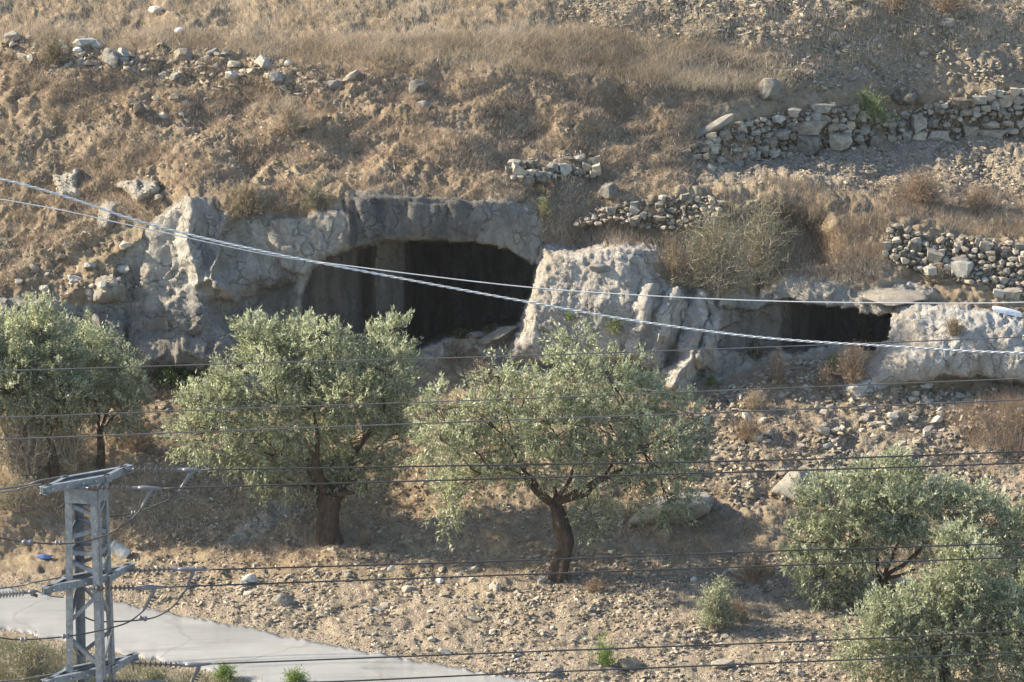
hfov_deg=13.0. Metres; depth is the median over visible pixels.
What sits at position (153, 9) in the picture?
boulder
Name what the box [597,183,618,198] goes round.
boulder
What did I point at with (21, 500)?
shrub
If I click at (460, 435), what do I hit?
olive tree
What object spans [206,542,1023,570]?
power line
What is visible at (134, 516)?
jumper cable
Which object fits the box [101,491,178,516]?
jumper cable
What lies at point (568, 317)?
shrub
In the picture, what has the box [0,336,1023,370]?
power line
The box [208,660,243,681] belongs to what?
shrub
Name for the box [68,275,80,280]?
loose stone
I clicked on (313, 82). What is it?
stone rubble
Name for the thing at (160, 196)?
boulder
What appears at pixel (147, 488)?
strain clamp
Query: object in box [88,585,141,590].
insulator string
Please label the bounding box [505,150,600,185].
dry stone wall
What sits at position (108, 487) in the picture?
insulator string
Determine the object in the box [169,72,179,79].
loose stone
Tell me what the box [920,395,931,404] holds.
loose stone
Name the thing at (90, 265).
loose stone
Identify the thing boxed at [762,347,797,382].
shrub
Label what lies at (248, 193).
shrub
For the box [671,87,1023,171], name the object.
dry stone wall
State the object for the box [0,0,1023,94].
meadow grass
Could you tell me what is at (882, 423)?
loose stone
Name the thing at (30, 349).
olive tree
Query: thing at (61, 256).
loose stone
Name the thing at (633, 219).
dry stone wall
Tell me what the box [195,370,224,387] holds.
shrub
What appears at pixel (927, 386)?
loose stone
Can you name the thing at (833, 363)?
shrub
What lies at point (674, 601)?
loose stone
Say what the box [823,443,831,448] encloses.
loose stone
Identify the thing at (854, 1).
boulder
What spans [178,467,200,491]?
strain clamp
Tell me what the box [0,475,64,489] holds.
power line
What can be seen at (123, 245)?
loose stone
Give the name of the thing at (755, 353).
shrub
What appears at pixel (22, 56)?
loose stone
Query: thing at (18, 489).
power line
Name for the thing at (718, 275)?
shrub
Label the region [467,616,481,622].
loose stone
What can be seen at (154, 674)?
shrub
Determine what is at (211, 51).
loose stone
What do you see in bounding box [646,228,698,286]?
shrub
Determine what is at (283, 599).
boulder
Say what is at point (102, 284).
loose stone
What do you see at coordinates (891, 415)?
loose stone
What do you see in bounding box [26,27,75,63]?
shrub
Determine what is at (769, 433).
loose stone
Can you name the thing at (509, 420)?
power line
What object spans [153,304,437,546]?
olive tree
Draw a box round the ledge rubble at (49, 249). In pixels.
[0,222,136,300]
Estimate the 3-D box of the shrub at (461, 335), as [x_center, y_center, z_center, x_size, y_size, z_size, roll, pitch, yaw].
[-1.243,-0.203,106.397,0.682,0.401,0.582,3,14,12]
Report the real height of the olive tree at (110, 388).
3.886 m
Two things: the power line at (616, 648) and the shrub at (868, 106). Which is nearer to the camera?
the power line at (616, 648)
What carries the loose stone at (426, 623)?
on the hillside
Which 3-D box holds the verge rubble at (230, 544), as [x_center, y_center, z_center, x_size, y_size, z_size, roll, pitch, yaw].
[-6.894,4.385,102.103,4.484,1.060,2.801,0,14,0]
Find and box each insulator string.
[0,589,28,597]
[79,485,137,490]
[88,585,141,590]
[95,679,145,681]
[124,466,182,472]
[126,566,177,573]
[131,661,184,667]
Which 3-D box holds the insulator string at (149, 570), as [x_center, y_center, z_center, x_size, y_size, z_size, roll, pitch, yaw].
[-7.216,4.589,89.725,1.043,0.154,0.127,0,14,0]
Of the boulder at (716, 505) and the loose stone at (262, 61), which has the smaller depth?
the boulder at (716, 505)
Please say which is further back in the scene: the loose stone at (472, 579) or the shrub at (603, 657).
the loose stone at (472, 579)
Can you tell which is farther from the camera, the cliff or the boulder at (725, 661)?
the cliff
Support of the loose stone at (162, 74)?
on the hillside
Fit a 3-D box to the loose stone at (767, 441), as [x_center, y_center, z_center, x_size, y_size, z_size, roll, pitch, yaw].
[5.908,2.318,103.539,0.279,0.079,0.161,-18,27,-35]
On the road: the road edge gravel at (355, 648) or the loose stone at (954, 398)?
the road edge gravel at (355, 648)
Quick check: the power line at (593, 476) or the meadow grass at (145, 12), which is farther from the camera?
the meadow grass at (145, 12)
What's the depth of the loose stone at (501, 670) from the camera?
94.17 m
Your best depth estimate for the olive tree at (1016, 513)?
96.57 m
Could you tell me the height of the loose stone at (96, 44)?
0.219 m
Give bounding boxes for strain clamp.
[28,589,37,596]
[138,485,162,509]
[142,585,164,610]
[146,680,167,681]
[177,567,205,592]
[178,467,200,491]
[185,662,210,681]
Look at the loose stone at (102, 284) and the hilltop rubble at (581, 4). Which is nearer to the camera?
the loose stone at (102, 284)
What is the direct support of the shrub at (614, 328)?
on the rock outcrop at (561, 267)
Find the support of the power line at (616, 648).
attached to the strain clamp at (197, 665)
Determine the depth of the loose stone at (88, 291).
106.11 m
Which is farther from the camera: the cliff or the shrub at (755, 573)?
the cliff
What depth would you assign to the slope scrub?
104.18 m
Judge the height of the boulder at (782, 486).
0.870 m
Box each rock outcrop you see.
[127,196,252,374]
[505,239,666,370]
[842,301,1023,397]
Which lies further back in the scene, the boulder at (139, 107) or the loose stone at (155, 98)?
the loose stone at (155, 98)
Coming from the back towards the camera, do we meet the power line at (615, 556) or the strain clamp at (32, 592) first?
the power line at (615, 556)
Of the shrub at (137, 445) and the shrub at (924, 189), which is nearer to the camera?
the shrub at (137, 445)
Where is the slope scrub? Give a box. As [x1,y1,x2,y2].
[936,382,1023,456]
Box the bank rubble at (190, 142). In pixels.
[0,40,692,295]
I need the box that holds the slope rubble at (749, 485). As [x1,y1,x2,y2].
[685,355,1023,508]
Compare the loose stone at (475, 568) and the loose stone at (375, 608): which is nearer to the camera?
the loose stone at (375, 608)
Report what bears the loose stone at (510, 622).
on the hillside
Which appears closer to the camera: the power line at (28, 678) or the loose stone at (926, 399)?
the power line at (28, 678)
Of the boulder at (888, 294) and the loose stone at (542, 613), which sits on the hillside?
the loose stone at (542, 613)
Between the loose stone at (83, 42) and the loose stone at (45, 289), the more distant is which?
the loose stone at (83, 42)
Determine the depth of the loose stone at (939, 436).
103.92 m
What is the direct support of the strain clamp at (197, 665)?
attached to the insulator string at (150, 663)
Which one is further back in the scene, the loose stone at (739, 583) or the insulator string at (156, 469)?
the loose stone at (739, 583)
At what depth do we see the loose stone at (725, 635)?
95.78 m
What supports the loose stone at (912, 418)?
on the hillside
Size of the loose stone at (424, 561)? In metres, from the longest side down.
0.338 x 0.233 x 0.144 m
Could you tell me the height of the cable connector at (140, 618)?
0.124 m
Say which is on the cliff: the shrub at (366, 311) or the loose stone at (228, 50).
the shrub at (366, 311)
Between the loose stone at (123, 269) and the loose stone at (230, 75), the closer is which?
the loose stone at (123, 269)
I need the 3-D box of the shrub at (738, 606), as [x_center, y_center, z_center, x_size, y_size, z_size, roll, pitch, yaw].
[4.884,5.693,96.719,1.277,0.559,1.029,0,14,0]
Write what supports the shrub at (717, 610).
on the hillside
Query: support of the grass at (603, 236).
on the rock outcrop at (561, 267)
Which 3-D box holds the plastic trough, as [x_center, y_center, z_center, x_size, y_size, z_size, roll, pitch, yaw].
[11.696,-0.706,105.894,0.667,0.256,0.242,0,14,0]
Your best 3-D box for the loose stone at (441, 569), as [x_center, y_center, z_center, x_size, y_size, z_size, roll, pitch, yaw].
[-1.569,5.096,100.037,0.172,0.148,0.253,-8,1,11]
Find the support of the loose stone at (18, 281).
on the hillside
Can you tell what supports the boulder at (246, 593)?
on the hillside
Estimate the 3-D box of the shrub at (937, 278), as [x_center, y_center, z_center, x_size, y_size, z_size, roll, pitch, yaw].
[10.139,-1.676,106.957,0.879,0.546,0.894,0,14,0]
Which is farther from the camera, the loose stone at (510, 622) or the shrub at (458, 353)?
the shrub at (458, 353)
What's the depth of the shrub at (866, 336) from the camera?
109.64 m
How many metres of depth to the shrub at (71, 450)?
103.45 m
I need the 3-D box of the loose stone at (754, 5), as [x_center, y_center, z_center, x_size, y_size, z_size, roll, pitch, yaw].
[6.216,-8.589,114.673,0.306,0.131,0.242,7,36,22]
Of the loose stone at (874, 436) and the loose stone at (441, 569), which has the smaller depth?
the loose stone at (441, 569)
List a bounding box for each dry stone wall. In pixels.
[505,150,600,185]
[573,192,726,229]
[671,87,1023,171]
[882,223,1023,286]
[993,275,1023,299]
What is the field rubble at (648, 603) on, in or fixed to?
on the hillside
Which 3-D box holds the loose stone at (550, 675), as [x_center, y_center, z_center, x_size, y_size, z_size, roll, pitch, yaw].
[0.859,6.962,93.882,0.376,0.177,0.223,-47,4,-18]
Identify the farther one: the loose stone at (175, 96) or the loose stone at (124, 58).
the loose stone at (124, 58)
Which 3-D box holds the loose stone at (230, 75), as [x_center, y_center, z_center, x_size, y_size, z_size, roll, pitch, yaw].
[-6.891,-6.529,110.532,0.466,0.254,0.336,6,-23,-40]
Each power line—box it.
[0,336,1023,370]
[0,378,1023,417]
[0,399,1023,439]
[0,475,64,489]
[0,483,41,492]
[0,577,60,588]
[0,673,55,681]
[163,462,1023,488]
[165,556,1023,587]
[201,451,1023,470]
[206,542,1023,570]
[211,630,1023,664]
[311,652,1023,681]
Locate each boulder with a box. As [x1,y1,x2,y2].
[4,31,20,40]
[102,48,123,63]
[134,102,144,117]
[149,6,163,13]
[155,194,162,201]
[174,48,193,62]
[242,573,257,582]
[243,591,253,596]
[271,593,293,606]
[327,80,342,89]
[342,70,359,80]
[401,585,416,592]
[409,79,426,93]
[418,100,431,108]
[470,331,484,337]
[477,326,517,344]
[489,582,500,589]
[588,264,609,272]
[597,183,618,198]
[617,658,643,669]
[629,492,713,525]
[711,500,721,510]
[711,659,734,668]
[756,78,783,100]
[772,471,820,500]
[846,0,863,3]
[862,287,928,305]
[892,86,918,105]
[938,18,955,27]
[942,256,969,264]
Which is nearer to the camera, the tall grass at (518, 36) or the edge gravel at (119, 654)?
the edge gravel at (119, 654)
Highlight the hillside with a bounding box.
[0,0,1023,681]
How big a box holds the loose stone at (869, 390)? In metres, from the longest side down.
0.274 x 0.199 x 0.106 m
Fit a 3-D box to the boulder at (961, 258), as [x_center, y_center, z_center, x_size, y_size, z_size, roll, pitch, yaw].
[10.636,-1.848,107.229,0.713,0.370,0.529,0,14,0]
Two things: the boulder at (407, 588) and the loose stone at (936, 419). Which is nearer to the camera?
the boulder at (407, 588)
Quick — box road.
[0,585,539,681]
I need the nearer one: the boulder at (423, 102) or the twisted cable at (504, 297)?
the twisted cable at (504, 297)
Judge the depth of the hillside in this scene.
106.78 m
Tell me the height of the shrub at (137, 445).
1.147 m
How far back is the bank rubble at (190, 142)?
108.98 m
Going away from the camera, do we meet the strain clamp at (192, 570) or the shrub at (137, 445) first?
the strain clamp at (192, 570)
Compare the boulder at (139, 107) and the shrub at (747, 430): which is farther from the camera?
the boulder at (139, 107)
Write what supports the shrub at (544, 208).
on the hillside
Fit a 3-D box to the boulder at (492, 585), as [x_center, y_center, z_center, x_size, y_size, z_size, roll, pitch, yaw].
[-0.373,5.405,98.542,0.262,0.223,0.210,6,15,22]
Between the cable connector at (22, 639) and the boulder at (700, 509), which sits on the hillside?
the boulder at (700, 509)
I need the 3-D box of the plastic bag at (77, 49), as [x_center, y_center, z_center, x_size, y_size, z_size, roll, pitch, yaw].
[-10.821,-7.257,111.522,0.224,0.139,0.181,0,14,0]
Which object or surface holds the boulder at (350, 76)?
on the hillside
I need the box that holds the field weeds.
[120,547,1021,681]
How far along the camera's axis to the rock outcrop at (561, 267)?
105.46 m
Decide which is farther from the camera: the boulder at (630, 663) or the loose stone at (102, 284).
the loose stone at (102, 284)
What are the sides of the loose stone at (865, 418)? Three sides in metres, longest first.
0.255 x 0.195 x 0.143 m
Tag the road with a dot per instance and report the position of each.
(168, 637)
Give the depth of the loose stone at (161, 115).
109.18 m
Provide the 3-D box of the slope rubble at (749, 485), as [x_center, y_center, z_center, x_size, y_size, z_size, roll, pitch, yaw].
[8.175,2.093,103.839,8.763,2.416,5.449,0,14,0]
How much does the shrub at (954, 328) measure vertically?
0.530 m
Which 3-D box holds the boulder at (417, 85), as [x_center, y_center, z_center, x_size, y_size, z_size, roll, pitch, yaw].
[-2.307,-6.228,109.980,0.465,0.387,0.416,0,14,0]
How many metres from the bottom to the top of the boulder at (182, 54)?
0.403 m
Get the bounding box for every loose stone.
[15,279,22,283]
[16,52,27,60]
[29,264,39,272]
[39,285,48,290]
[52,39,66,49]
[56,253,66,259]
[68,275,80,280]
[72,38,97,47]
[84,262,96,268]
[85,288,92,296]
[91,40,102,48]
[98,280,106,287]
[106,52,118,68]
[116,265,128,273]
[118,48,132,57]
[119,56,128,60]
[119,241,131,249]
[121,61,129,66]
[151,96,160,100]
[158,71,166,77]
[158,112,167,118]
[168,94,180,100]
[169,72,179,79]
[181,99,189,105]
[207,48,218,54]
[222,49,232,54]
[225,71,237,80]
[227,60,240,67]
[254,54,271,69]
[269,71,283,83]
[284,60,292,65]
[373,606,385,611]
[379,602,391,608]
[418,559,431,566]
[423,621,431,626]
[427,636,435,641]
[437,647,450,653]
[438,566,444,571]
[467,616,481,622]
[468,565,478,570]
[468,577,476,582]
[489,628,495,633]
[498,666,506,672]
[504,620,514,624]
[537,576,545,582]
[539,610,547,616]
[546,667,557,678]
[625,560,634,565]
[669,598,679,605]
[721,633,728,639]
[733,581,743,585]
[741,412,752,420]
[750,3,760,7]
[751,433,763,441]
[757,417,766,421]
[762,439,771,443]
[764,430,772,436]
[774,468,786,476]
[795,670,804,676]
[797,443,804,447]
[813,425,830,436]
[818,407,828,414]
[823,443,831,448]
[834,427,841,432]
[850,407,859,411]
[860,414,869,421]
[865,386,872,392]
[870,433,879,439]
[876,421,885,425]
[887,412,898,419]
[897,578,908,584]
[898,440,905,446]
[908,415,917,421]
[911,391,919,396]
[919,51,928,55]
[920,383,932,389]
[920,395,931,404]
[922,430,929,436]
[923,425,933,431]
[930,415,942,423]
[933,434,942,438]
[951,395,959,400]
[956,392,965,398]
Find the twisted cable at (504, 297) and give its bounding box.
[0,178,1023,353]
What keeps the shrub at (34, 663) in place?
on the hillside
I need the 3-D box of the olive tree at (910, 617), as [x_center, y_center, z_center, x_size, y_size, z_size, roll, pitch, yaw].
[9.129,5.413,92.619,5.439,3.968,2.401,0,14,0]
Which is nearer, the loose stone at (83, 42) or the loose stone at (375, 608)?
the loose stone at (375, 608)
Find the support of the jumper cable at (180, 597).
attached to the strain clamp at (192, 570)
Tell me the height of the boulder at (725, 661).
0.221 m
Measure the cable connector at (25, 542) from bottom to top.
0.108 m
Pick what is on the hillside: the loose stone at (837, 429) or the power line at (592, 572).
the loose stone at (837, 429)
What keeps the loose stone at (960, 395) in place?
on the hillside
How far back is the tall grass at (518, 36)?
111.77 m
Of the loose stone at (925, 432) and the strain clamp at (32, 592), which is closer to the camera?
the strain clamp at (32, 592)
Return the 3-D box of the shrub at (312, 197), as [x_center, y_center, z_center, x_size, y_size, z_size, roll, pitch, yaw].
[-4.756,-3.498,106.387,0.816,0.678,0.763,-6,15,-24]
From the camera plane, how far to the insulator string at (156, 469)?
89.19 m
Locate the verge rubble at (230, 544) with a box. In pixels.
[115,497,306,566]
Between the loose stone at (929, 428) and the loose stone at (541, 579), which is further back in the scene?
the loose stone at (929, 428)
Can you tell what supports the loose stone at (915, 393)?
on the hillside
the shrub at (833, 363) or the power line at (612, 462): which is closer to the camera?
the power line at (612, 462)
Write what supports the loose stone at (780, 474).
on the hillside
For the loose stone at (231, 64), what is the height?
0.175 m
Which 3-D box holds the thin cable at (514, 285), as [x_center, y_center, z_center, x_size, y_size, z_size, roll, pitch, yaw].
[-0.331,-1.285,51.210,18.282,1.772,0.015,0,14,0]
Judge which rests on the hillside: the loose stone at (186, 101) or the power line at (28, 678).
the loose stone at (186, 101)
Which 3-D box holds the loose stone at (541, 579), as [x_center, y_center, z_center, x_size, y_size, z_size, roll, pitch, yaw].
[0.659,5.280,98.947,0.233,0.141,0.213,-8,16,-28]
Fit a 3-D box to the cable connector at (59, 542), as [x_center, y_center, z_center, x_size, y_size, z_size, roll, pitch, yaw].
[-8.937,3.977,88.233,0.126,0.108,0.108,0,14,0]
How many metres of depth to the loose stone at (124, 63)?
110.75 m
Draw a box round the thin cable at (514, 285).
[0,199,1023,303]
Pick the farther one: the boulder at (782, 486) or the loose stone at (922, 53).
the loose stone at (922, 53)
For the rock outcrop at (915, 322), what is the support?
on the hillside
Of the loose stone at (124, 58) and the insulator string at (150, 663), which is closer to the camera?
the insulator string at (150, 663)
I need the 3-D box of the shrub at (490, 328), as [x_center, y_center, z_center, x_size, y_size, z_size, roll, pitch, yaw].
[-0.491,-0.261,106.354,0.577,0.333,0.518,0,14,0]
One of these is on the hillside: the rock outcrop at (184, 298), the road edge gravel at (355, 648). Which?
the rock outcrop at (184, 298)
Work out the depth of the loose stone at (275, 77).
110.11 m
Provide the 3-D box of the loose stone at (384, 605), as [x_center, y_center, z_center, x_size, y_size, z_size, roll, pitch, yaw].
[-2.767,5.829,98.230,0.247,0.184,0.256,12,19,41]
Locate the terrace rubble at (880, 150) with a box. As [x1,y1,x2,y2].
[652,138,1023,210]
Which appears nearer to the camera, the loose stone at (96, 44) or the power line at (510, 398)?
the power line at (510, 398)
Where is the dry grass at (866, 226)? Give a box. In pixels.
[696,170,1023,288]
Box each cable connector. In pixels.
[20,637,26,641]
[22,540,32,544]
[55,540,61,545]
[62,634,69,638]
[138,615,146,620]
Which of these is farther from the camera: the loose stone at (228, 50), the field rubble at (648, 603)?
the loose stone at (228, 50)
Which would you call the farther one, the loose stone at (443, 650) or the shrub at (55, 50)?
the shrub at (55, 50)
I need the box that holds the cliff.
[0,186,937,391]
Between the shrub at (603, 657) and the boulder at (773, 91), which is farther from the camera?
the boulder at (773, 91)
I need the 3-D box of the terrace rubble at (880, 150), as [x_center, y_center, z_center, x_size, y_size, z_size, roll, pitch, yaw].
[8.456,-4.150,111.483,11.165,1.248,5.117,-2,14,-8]
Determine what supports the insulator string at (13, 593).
attached to the lattice pylon
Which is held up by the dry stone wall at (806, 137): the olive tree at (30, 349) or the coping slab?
the coping slab
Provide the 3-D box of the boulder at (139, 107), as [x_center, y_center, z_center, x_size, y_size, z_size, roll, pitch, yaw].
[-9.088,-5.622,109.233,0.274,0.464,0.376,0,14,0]
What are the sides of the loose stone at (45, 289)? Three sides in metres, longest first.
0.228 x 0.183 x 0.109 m
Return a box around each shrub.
[0,407,70,475]
[0,472,61,511]
[0,631,75,681]
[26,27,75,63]
[39,411,105,470]
[109,401,165,451]
[134,665,185,681]
[147,364,203,386]
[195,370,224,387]
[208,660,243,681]
[216,175,278,217]
[256,92,321,133]
[280,663,314,681]
[299,181,328,208]
[363,296,383,322]
[437,336,476,359]
[447,326,472,338]
[453,358,495,380]
[480,323,500,334]
[534,194,554,220]
[561,313,575,321]
[576,575,619,593]
[589,629,630,665]
[605,311,627,333]
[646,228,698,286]
[654,186,780,298]
[689,573,750,629]
[704,375,719,385]
[719,189,808,284]
[722,414,774,440]
[728,595,764,620]
[731,546,782,581]
[737,385,775,409]
[739,334,767,358]
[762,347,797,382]
[811,362,842,390]
[823,351,844,372]
[828,339,880,382]
[844,80,904,125]
[857,330,873,342]
[878,0,926,10]
[882,164,966,202]
[919,0,980,10]
[921,260,950,282]
[943,314,968,335]
[945,181,1011,213]
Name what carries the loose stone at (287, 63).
on the hillside
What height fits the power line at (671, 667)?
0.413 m
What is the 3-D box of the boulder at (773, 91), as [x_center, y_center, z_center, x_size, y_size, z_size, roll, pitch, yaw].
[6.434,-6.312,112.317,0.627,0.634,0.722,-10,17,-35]
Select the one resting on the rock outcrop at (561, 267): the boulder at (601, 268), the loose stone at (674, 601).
the boulder at (601, 268)
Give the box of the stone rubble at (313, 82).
[1,33,344,99]
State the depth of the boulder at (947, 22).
115.42 m
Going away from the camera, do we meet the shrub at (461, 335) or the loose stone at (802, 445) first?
the loose stone at (802, 445)
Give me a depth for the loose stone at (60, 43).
111.56 m
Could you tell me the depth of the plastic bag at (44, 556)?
101.59 m
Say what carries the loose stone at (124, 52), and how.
on the hillside
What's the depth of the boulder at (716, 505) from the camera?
101.46 m
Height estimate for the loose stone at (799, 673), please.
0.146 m
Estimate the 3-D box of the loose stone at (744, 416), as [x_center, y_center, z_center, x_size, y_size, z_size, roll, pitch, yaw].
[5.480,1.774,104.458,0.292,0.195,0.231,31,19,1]
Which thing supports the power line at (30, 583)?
attached to the lattice pylon
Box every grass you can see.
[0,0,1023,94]
[0,18,796,91]
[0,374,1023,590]
[0,632,262,681]
[530,203,682,248]
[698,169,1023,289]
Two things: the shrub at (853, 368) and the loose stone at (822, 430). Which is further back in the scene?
the shrub at (853, 368)
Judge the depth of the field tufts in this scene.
97.45 m
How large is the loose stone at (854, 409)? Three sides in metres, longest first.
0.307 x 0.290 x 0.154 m
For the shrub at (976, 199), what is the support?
on the hillside
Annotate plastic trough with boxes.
[992,306,1020,316]
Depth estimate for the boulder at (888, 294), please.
106.22 m
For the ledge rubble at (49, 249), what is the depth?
106.50 m
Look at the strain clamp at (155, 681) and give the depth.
89.17 m
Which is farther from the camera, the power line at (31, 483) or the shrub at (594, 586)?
the shrub at (594, 586)
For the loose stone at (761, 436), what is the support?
on the hillside
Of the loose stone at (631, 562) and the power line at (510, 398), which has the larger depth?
the loose stone at (631, 562)
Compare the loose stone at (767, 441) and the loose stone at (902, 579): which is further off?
the loose stone at (767, 441)
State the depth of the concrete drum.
101.81 m
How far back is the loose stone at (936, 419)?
104.42 m
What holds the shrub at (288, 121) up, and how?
on the hillside
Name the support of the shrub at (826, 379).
on the hillside
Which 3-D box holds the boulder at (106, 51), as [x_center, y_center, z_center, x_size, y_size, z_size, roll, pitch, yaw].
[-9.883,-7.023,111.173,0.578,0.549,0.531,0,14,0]
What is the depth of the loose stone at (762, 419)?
104.22 m
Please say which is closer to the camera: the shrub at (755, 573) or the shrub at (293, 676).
the shrub at (293, 676)
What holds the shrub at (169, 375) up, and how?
on the hillside
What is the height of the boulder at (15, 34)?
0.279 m
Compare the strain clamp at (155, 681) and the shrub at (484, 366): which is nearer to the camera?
the strain clamp at (155, 681)
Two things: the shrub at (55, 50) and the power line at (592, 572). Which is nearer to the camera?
the power line at (592, 572)
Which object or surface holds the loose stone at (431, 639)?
on the hillside
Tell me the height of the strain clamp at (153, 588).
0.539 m
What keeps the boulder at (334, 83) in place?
on the hillside
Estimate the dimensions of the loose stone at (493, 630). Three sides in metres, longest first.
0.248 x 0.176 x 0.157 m
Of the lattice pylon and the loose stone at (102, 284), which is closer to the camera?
the lattice pylon
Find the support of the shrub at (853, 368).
on the rock outcrop at (915, 322)
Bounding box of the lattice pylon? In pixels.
[39,464,139,681]
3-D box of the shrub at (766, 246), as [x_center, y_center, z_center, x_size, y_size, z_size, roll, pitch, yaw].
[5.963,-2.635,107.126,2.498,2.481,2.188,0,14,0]
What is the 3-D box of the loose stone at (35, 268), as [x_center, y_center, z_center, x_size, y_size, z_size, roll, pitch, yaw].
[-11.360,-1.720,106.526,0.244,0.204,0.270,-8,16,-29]
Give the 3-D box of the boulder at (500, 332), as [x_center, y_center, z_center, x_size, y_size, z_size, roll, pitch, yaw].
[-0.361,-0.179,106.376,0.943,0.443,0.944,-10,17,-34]
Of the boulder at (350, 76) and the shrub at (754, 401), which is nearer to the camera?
the shrub at (754, 401)
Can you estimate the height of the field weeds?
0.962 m
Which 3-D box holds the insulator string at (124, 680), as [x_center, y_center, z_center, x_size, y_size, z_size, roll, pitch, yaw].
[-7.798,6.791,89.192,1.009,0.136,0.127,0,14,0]
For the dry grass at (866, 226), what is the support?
on the hillside
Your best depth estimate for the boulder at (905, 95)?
113.92 m
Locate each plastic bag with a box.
[36,554,51,559]
[73,47,81,51]
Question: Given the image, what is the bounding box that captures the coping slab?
[696,113,734,137]
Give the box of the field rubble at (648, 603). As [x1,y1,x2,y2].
[121,546,1022,681]
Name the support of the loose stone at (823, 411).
on the hillside
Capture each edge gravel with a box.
[1,628,256,681]
[2,577,564,681]
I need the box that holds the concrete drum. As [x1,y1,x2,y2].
[111,540,131,558]
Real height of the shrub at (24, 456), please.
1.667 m
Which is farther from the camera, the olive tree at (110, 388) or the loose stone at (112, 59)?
the loose stone at (112, 59)
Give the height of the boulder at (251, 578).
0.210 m
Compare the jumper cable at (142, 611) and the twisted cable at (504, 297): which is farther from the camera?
the jumper cable at (142, 611)
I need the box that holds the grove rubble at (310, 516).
[152,379,692,543]
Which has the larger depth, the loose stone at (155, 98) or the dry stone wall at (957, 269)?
the loose stone at (155, 98)
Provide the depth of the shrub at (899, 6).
115.35 m
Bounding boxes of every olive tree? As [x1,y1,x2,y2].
[0,286,102,479]
[52,308,155,469]
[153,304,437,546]
[399,315,722,583]
[768,436,1018,613]
[822,509,1023,681]
[971,489,1023,608]
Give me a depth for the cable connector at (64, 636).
88.66 m
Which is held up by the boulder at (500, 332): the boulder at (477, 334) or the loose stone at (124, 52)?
the boulder at (477, 334)
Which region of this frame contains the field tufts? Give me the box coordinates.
[122,547,1021,681]
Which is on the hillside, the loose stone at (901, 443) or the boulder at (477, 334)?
the loose stone at (901, 443)
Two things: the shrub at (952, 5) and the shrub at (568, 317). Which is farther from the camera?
the shrub at (952, 5)
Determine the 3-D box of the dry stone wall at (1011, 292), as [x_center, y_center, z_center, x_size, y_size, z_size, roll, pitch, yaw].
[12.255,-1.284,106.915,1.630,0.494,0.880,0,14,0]
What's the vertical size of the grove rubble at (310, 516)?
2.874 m
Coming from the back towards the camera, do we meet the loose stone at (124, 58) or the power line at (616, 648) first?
the loose stone at (124, 58)
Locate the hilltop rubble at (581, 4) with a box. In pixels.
[550,0,1023,90]
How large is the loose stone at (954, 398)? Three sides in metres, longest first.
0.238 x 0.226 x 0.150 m
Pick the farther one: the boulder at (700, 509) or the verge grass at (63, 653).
the boulder at (700, 509)
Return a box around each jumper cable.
[0,509,140,544]
[0,610,143,639]
[85,592,183,622]
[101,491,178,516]
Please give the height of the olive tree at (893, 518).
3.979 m
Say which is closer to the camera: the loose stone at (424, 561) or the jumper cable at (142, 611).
the jumper cable at (142, 611)
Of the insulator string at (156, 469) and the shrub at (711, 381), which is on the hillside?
the shrub at (711, 381)

